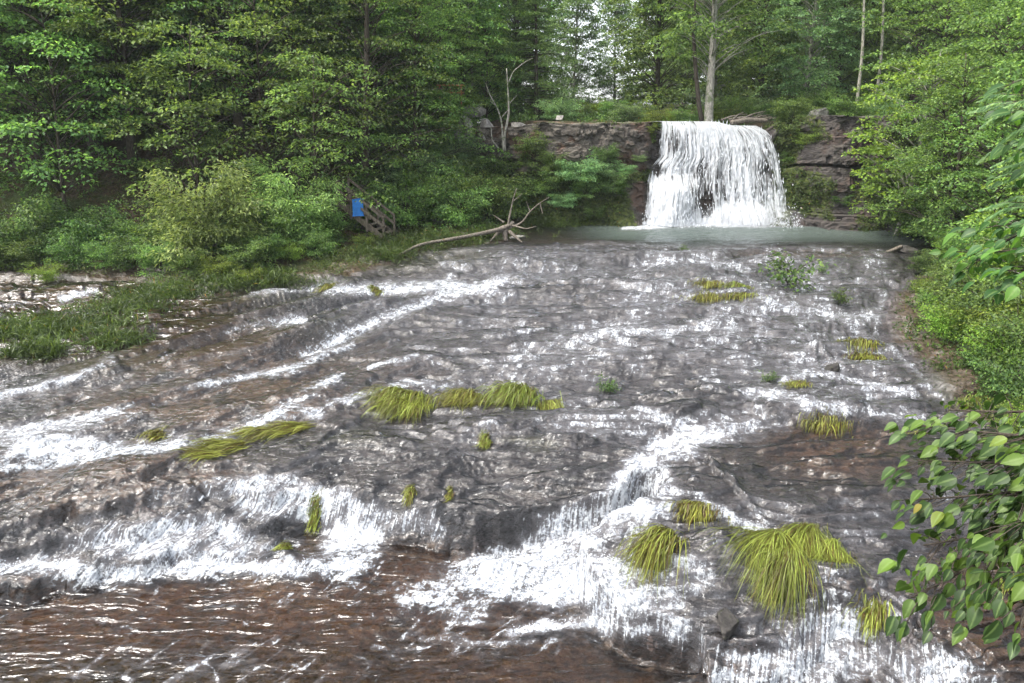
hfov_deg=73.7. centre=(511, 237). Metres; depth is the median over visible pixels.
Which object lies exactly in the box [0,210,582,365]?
bank grass
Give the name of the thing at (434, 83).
leafy bush
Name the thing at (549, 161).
leafy bush
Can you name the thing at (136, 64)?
dark bush
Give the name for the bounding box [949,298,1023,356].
light green bush
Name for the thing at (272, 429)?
grass clump
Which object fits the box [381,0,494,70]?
forest tree
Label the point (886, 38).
tall poplar
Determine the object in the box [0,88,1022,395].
ground
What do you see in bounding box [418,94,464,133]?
light green bush
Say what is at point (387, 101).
leafy bush
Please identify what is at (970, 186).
young maple
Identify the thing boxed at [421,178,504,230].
leafy bush
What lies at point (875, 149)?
yellow green maple
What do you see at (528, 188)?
leafy bush
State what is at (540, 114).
leafy bush
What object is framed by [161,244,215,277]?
leafy bush
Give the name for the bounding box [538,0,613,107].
ash tree
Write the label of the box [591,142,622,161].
dark bush
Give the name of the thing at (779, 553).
grass clump
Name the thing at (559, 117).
boulder
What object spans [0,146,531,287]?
ground cover
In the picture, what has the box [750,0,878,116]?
ash tree
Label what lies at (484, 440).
grass tuft
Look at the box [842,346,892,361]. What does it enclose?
grass tuft
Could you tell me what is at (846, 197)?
dark bush
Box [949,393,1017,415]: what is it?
bush
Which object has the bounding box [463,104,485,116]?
boulder
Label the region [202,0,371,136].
forest tree
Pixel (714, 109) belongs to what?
dark bush
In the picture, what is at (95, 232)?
dark bush
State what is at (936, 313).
light green bush
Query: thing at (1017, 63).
young maple
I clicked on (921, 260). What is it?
dark bush
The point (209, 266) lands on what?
light green bush
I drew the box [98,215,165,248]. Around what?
leafy bush
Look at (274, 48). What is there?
forest tree
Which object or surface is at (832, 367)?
boulder
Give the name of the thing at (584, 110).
dark bush
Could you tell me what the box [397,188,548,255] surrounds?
fallen log
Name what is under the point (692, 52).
forest tree
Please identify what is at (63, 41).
forest tree
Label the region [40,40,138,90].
leafy bush
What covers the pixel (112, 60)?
beech tree
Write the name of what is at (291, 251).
light green bush
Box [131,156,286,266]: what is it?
willow bush
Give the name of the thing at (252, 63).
forest tree
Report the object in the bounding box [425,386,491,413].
grass clump
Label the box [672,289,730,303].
grass tuft
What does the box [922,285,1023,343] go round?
light green bush
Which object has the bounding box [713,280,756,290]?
grass tuft
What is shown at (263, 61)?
leafy bush
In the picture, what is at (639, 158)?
blue green bush
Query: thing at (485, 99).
young maple
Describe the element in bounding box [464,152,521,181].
leafy bush
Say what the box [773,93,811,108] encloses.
light green bush
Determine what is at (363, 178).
dark bush
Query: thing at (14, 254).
leafy bush
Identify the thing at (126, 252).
dark bush
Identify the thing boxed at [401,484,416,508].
grass tuft
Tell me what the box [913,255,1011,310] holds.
leafy bush
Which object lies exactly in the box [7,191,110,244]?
dark bush
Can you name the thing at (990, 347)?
light green bush
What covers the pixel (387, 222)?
leafy bush
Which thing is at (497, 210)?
leafy bush
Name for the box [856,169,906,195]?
dark bush
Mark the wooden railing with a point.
(461, 92)
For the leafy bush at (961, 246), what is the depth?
23.05 m
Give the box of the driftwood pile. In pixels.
[721,111,775,124]
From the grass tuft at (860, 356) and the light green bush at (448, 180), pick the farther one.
the light green bush at (448, 180)
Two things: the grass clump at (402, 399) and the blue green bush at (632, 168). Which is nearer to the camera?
the grass clump at (402, 399)
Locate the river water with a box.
[0,224,1023,682]
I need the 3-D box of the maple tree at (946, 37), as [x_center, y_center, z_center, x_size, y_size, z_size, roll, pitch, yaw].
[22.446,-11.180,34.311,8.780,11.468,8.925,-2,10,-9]
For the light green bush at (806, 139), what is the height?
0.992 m
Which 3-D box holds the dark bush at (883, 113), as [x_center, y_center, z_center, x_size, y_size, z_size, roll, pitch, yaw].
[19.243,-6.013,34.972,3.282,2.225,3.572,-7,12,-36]
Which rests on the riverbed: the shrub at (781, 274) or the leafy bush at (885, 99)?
the shrub at (781, 274)
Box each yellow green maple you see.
[841,50,992,234]
[957,150,1023,306]
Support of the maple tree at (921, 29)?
on the ground at (12, 196)
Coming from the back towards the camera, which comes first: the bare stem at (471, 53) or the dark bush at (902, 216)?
the bare stem at (471, 53)
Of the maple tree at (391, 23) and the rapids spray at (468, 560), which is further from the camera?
the maple tree at (391, 23)
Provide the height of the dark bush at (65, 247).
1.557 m
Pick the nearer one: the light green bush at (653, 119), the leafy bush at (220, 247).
the leafy bush at (220, 247)
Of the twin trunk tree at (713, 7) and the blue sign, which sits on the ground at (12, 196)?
the twin trunk tree at (713, 7)
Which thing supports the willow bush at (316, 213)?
on the ground at (12, 196)
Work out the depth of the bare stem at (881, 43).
40.58 m
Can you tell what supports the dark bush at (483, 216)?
on the ground at (12, 196)
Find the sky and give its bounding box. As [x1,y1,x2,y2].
[218,0,889,122]
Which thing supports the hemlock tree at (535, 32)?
on the ground at (12, 196)
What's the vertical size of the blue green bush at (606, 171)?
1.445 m
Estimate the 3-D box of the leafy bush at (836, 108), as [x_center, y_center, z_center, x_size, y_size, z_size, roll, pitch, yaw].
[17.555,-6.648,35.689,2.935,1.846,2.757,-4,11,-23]
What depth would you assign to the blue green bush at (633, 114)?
38.71 m
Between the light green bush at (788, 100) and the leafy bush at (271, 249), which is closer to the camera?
the leafy bush at (271, 249)
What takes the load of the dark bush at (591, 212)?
on the rock cliff
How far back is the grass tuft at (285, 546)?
11.57 m
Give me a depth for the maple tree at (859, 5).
45.09 m
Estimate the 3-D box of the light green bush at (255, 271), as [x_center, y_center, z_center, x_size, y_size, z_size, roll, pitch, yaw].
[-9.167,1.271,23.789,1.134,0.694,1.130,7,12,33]
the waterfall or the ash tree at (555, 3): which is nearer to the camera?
the waterfall
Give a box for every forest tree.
[0,0,185,151]
[2,0,149,116]
[56,0,222,105]
[112,0,220,92]
[166,0,318,104]
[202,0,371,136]
[219,2,302,92]
[253,0,420,129]
[319,0,445,106]
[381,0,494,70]
[479,0,566,87]
[661,1,743,106]
[929,0,1023,99]
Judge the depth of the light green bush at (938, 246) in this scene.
26.63 m
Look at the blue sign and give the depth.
29.78 m
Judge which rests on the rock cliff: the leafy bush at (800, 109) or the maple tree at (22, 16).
the leafy bush at (800, 109)
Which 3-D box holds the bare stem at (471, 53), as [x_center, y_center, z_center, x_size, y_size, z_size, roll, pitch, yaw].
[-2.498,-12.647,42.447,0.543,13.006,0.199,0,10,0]
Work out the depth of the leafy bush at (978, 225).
22.59 m
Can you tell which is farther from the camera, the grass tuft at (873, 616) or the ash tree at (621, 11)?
the ash tree at (621, 11)
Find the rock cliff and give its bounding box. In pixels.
[468,114,1023,235]
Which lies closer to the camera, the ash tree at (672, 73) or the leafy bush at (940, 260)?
the leafy bush at (940, 260)
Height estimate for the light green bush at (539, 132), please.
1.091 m
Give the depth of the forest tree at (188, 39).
41.62 m
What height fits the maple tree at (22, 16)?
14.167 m
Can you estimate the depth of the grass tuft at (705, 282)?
22.93 m
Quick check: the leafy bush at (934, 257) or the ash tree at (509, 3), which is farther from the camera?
the ash tree at (509, 3)
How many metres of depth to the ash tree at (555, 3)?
57.33 m
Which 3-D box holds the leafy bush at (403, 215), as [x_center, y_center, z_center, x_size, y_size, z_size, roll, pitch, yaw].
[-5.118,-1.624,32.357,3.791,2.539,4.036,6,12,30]
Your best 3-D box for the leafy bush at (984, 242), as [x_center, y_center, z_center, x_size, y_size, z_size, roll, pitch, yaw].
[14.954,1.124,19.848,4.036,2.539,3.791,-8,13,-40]
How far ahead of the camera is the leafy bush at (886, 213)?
33.31 m
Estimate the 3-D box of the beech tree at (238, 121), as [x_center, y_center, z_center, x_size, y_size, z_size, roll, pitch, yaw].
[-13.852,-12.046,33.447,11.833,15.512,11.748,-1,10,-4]
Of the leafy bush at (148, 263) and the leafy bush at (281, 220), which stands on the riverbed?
the leafy bush at (148, 263)
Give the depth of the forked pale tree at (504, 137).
37.35 m
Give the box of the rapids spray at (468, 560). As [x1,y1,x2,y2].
[0,400,965,682]
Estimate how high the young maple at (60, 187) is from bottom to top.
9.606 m
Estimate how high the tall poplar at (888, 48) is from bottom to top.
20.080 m
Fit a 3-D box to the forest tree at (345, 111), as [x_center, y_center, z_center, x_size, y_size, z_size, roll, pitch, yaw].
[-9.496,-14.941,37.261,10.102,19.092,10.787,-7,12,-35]
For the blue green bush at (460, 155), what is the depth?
35.78 m
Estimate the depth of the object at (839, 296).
21.55 m
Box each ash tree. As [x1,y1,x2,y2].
[458,0,528,116]
[513,0,590,110]
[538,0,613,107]
[585,0,653,112]
[639,5,707,107]
[664,0,769,110]
[702,1,782,103]
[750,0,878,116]
[769,0,899,104]
[880,0,937,86]
[894,0,986,108]
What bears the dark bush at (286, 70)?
on the ground at (12, 196)
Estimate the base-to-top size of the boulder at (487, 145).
0.516 m
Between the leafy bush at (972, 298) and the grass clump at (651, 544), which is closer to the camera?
the grass clump at (651, 544)
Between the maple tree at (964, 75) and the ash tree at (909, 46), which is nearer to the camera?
the maple tree at (964, 75)
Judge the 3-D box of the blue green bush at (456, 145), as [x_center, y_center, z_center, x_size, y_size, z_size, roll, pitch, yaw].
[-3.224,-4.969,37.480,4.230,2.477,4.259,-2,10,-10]
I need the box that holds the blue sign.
[352,198,363,215]
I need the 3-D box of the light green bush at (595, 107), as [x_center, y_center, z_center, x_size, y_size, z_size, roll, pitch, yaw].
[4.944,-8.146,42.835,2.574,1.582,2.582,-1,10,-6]
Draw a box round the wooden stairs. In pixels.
[335,178,395,238]
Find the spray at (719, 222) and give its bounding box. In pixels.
[642,120,801,228]
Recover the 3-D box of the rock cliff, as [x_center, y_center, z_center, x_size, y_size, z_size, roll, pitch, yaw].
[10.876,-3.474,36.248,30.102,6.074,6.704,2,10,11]
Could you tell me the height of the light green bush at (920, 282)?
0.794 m
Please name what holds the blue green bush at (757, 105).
on the ground at (12, 196)
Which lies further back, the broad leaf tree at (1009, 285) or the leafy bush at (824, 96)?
the leafy bush at (824, 96)
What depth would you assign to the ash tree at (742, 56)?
73.75 m
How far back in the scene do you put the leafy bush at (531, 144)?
35.54 m
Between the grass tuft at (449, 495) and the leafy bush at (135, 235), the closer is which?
the grass tuft at (449, 495)
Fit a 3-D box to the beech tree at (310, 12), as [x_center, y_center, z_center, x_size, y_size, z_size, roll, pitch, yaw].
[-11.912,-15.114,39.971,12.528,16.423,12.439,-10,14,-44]
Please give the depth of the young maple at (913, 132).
28.73 m
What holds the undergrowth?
on the ground at (12, 196)
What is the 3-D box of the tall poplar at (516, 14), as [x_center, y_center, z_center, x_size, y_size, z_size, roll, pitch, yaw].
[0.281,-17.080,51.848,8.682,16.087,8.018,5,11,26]
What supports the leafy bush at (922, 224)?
on the ground at (12, 196)
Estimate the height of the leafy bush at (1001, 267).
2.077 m
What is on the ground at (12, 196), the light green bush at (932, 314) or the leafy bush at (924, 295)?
the leafy bush at (924, 295)
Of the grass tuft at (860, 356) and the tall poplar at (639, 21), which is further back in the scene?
the tall poplar at (639, 21)
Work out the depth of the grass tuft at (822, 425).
14.33 m
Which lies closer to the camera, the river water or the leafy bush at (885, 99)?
the river water
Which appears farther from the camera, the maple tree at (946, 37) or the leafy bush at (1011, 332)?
the maple tree at (946, 37)
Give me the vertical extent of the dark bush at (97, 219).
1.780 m
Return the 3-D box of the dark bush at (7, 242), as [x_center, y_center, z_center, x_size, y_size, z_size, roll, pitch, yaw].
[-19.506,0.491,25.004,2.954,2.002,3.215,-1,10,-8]
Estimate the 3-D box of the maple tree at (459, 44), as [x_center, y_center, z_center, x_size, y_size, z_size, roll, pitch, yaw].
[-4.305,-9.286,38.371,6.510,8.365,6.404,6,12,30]
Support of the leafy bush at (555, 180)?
on the rock cliff
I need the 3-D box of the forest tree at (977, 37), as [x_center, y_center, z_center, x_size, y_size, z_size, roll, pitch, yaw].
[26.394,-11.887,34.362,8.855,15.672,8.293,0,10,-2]
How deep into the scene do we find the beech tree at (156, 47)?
36.05 m
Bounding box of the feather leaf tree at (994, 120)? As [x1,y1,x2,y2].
[967,93,1023,246]
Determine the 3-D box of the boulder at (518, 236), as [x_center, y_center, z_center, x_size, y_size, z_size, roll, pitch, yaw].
[0.249,0.001,31.526,0.831,0.201,0.407,-7,12,-35]
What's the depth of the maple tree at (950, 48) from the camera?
28.99 m
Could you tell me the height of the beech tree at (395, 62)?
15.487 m
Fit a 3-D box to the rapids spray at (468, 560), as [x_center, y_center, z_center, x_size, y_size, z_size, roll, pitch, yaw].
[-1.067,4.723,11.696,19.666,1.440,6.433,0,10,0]
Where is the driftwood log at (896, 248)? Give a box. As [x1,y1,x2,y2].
[886,245,902,251]
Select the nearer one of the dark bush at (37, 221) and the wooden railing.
the dark bush at (37, 221)
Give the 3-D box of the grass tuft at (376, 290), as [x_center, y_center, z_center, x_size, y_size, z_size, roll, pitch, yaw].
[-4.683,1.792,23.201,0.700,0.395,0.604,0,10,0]
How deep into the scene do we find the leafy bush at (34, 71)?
44.07 m
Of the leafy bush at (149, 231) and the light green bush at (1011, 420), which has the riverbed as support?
the light green bush at (1011, 420)
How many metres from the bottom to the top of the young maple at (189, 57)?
9.206 m
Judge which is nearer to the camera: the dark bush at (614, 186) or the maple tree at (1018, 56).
the maple tree at (1018, 56)
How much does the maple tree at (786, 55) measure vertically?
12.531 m
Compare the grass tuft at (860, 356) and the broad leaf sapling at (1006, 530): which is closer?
the broad leaf sapling at (1006, 530)
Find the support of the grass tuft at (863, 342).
on the river water
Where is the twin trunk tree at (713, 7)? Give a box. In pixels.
[639,0,801,123]
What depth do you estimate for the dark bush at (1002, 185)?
27.55 m
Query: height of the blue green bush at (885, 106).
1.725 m
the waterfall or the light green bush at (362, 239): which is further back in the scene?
the waterfall
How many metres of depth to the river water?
10.79 m
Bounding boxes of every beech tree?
[0,0,171,164]
[0,4,123,111]
[29,1,205,87]
[92,0,336,118]
[106,0,354,143]
[197,0,407,111]
[244,0,487,196]
[320,1,492,93]
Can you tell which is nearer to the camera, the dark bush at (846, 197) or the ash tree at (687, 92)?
the dark bush at (846, 197)
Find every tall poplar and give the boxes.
[403,0,521,138]
[466,0,573,112]
[587,0,718,113]
[611,0,699,104]
[699,0,832,110]
[719,0,779,103]
[802,0,960,106]
[809,0,912,88]
[912,0,1023,106]
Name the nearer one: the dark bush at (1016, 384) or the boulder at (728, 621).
the boulder at (728, 621)
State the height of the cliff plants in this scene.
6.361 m
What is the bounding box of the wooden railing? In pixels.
[436,84,462,104]
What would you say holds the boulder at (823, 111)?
on the rock cliff
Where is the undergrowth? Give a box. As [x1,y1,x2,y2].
[0,77,1015,258]
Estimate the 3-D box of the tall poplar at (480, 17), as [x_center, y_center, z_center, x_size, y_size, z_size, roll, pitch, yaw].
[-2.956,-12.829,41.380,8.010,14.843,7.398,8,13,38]
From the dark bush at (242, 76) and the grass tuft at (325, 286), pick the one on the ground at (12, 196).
the dark bush at (242, 76)
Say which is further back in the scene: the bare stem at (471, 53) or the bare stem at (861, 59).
the bare stem at (471, 53)
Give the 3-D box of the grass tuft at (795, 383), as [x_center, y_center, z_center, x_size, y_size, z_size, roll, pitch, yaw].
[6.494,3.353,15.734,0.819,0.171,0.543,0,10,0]
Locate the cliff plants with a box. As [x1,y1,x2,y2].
[490,114,1020,231]
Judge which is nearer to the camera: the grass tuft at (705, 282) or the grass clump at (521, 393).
the grass clump at (521, 393)
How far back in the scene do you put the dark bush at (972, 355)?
16.26 m
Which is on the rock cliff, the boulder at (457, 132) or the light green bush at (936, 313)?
the boulder at (457, 132)
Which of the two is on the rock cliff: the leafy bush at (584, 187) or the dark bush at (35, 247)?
the leafy bush at (584, 187)
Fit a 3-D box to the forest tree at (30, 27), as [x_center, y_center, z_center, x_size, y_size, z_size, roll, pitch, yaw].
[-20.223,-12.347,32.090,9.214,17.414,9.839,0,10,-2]
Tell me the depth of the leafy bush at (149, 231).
26.89 m
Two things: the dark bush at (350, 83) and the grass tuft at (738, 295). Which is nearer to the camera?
the grass tuft at (738, 295)
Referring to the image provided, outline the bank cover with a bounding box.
[887,178,1022,420]
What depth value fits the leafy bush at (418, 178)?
32.84 m
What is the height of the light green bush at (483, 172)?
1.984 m
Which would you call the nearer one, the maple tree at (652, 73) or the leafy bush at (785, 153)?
the leafy bush at (785, 153)
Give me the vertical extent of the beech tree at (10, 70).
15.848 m
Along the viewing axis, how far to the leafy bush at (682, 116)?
42.51 m
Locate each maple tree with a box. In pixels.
[0,0,104,153]
[0,0,235,167]
[328,0,512,173]
[390,0,498,140]
[434,0,541,110]
[639,0,737,105]
[744,0,834,101]
[776,0,919,98]
[839,0,988,111]
[848,51,1023,248]
[851,0,1023,112]
[882,0,1023,195]
[926,0,1023,227]
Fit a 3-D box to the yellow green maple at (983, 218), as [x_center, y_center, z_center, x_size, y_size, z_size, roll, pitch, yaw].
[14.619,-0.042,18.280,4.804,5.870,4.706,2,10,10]
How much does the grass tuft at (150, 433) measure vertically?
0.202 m
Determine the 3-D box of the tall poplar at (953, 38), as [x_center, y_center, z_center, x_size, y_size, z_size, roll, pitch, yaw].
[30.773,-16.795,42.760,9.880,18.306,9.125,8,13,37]
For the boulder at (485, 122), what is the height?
1.655 m
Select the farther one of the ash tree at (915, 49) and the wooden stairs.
the ash tree at (915, 49)
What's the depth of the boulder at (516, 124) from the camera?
37.94 m
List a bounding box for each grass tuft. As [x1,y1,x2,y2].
[135,424,169,440]
[270,540,293,551]
[304,489,324,535]
[312,281,337,292]
[367,283,384,296]
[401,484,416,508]
[442,485,454,503]
[476,430,492,448]
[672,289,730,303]
[686,277,728,288]
[708,291,761,301]
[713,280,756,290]
[779,379,811,390]
[797,409,858,439]
[836,337,884,354]
[838,588,895,643]
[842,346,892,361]
[994,578,1011,593]
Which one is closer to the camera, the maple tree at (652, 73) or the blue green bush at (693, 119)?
the blue green bush at (693, 119)
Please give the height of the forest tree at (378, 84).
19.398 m
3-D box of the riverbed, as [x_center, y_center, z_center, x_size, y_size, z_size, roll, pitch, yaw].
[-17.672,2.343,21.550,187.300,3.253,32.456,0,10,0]
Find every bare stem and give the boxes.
[467,4,472,96]
[856,0,864,105]
[873,0,884,113]
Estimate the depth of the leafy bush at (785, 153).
35.82 m
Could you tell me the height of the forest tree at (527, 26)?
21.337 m
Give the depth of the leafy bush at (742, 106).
42.40 m
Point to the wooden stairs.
(374, 219)
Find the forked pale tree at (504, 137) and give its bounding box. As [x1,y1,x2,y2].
[486,58,531,151]
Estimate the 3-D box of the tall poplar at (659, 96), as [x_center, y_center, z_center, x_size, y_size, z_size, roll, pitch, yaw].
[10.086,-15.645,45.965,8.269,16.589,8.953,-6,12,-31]
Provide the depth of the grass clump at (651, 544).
9.96 m
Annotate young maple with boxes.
[0,0,167,210]
[93,17,289,204]
[163,0,361,193]
[220,48,395,214]
[454,16,531,117]
[861,94,1006,247]
[907,101,1023,243]
[951,60,1023,245]
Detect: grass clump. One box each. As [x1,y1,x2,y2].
[169,420,318,469]
[344,383,458,427]
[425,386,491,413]
[458,379,562,410]
[528,398,567,409]
[604,523,690,606]
[663,499,730,528]
[698,520,871,636]
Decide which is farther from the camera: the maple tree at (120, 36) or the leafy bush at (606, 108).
the leafy bush at (606, 108)
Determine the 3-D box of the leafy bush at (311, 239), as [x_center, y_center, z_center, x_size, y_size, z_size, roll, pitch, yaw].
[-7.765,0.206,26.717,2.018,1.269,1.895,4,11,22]
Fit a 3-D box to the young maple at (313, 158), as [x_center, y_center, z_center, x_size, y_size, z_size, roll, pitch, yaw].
[-8.464,-3.675,29.013,7.178,8.406,6.657,-7,12,-35]
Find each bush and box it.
[0,196,69,256]
[0,217,72,263]
[0,220,28,266]
[0,238,42,271]
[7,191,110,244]
[10,15,98,84]
[18,259,65,283]
[34,232,103,270]
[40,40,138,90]
[57,199,146,252]
[67,209,137,248]
[76,239,119,269]
[88,39,179,85]
[91,231,163,271]
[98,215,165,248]
[120,191,211,249]
[130,237,186,279]
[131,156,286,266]
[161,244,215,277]
[195,255,236,276]
[197,35,272,89]
[203,215,263,255]
[216,235,278,277]
[217,23,303,91]
[227,263,265,282]
[237,192,326,248]
[238,157,348,243]
[239,40,326,96]
[240,227,290,269]
[273,236,306,260]
[295,226,340,256]
[297,206,352,242]
[298,52,397,102]
[310,112,396,166]
[323,20,422,109]
[331,163,417,212]
[344,187,401,226]
[349,231,378,246]
[351,177,445,228]
[356,87,441,145]
[370,138,455,186]
[381,111,454,156]
[388,60,475,105]
[396,165,473,220]
[403,164,472,203]
[406,141,485,183]
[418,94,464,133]
[421,124,489,167]
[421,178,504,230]
[445,185,499,218]
[446,169,541,224]
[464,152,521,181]
[465,170,509,183]
[471,174,540,218]
[510,133,557,167]
[521,90,562,118]
[524,164,579,198]
[528,125,545,139]
[532,89,587,120]
[534,148,569,172]
[545,184,580,208]
[552,145,612,183]
[568,101,597,119]
[570,173,603,197]
[576,94,606,114]
[581,157,624,177]
[582,201,606,218]
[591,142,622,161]
[596,98,631,119]
[596,170,632,194]
[607,99,648,121]
[615,160,638,176]
[626,100,660,123]
[631,151,646,161]
[639,121,657,132]
[642,103,676,127]
[667,108,696,123]
[682,111,703,121]
[687,96,730,123]
[703,102,745,123]
[720,95,755,116]
[742,90,783,117]
[755,98,793,120]
[767,95,821,128]
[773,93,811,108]
[779,151,793,161]
[789,128,826,145]
[792,86,840,117]
[819,93,877,115]
[830,194,853,204]
[842,88,902,113]
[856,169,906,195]
[865,93,907,115]
[867,190,930,228]
[868,98,913,115]
[878,187,947,236]
[886,170,964,209]
[895,183,995,245]
[906,248,935,276]
[908,274,941,293]
[908,290,978,340]
[911,289,955,312]
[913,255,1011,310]
[916,260,1023,342]
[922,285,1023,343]
[925,247,969,281]
[925,299,967,327]
[927,231,956,253]
[932,190,1023,227]
[932,256,996,285]
[937,229,975,258]
[942,225,1023,261]
[947,321,1023,374]
[948,219,1023,263]
[948,256,1023,308]
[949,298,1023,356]
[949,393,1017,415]
[950,342,1011,375]
[952,236,1023,311]
[960,305,1023,369]
[964,352,1023,407]
[982,154,1023,208]
[984,394,1023,439]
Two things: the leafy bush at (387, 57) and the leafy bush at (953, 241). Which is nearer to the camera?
the leafy bush at (953, 241)
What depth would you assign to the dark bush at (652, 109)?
43.34 m
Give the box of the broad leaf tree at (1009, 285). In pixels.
[929,79,1023,304]
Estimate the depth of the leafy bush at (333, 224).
28.66 m
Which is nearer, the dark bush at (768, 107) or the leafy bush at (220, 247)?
the leafy bush at (220, 247)
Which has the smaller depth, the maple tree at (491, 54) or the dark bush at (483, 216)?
the dark bush at (483, 216)
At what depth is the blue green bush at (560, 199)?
34.91 m
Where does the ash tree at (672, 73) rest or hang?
on the ground at (12, 196)
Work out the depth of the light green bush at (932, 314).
18.34 m
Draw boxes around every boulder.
[454,116,472,141]
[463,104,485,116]
[473,143,491,151]
[480,118,493,139]
[510,235,525,239]
[511,122,525,126]
[556,115,563,119]
[717,607,738,639]
[807,108,828,115]
[824,363,839,371]
[896,245,917,253]
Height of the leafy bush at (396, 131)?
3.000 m
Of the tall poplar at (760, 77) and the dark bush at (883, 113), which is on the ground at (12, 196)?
the tall poplar at (760, 77)
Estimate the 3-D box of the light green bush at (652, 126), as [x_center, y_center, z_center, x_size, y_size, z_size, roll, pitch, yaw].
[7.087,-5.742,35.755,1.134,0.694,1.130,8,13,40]
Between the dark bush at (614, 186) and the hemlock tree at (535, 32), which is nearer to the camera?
the dark bush at (614, 186)
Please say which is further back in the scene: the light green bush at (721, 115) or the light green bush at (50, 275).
the light green bush at (721, 115)
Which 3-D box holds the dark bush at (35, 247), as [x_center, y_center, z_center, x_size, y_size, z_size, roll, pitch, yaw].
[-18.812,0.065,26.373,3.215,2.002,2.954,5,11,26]
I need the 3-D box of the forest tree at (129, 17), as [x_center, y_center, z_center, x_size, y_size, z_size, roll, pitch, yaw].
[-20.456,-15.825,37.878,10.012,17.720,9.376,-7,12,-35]
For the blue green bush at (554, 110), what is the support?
on the ground at (12, 196)
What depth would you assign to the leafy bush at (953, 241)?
25.26 m
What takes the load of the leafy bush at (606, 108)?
on the ground at (12, 196)
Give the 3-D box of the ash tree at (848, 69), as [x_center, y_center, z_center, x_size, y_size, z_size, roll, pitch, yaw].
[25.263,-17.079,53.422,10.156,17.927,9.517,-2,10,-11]
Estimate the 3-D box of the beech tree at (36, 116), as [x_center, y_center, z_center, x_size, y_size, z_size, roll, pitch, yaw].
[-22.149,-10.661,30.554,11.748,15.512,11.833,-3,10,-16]
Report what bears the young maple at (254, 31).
on the ground at (12, 196)
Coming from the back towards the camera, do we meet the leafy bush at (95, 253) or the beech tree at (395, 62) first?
the beech tree at (395, 62)
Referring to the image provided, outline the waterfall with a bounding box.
[642,121,785,226]
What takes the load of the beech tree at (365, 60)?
on the ground at (12, 196)
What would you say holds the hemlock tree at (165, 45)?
on the ground at (12, 196)
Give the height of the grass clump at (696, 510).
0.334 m
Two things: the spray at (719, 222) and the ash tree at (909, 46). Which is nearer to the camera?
the spray at (719, 222)
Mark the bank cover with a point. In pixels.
(924, 335)
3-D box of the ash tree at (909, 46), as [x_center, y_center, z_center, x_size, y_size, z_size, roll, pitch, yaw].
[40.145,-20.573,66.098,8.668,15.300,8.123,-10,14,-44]
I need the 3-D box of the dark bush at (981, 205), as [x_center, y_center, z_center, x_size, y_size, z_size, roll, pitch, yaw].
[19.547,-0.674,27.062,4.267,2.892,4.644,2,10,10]
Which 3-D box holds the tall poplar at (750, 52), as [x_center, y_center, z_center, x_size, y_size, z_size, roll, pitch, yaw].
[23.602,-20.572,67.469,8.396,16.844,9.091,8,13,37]
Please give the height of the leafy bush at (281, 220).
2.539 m
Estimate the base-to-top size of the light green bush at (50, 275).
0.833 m
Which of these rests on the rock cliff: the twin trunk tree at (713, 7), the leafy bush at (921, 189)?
the leafy bush at (921, 189)
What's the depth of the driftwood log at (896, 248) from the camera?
28.45 m
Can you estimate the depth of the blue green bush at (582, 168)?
34.54 m
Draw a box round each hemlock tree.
[80,0,271,129]
[484,0,586,119]
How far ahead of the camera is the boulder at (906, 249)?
28.45 m
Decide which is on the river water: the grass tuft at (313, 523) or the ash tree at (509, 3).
the grass tuft at (313, 523)
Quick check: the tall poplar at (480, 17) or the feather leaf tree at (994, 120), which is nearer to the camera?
the feather leaf tree at (994, 120)
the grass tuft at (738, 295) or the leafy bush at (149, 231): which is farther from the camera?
the leafy bush at (149, 231)
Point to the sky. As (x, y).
(595, 7)
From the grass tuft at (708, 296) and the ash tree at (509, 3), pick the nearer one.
the grass tuft at (708, 296)
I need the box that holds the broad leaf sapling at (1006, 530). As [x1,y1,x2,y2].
[877,391,1023,659]
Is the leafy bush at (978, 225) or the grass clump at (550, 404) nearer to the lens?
the grass clump at (550, 404)
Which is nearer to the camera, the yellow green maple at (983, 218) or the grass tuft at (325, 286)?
the yellow green maple at (983, 218)
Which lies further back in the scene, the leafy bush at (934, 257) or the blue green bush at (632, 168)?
the blue green bush at (632, 168)
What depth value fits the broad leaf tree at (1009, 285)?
6.02 m
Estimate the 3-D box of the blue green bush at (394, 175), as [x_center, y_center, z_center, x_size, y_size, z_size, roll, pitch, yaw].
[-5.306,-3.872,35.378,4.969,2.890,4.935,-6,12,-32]
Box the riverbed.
[0,226,1023,682]
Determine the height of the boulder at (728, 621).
0.193 m
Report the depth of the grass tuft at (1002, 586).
9.72 m

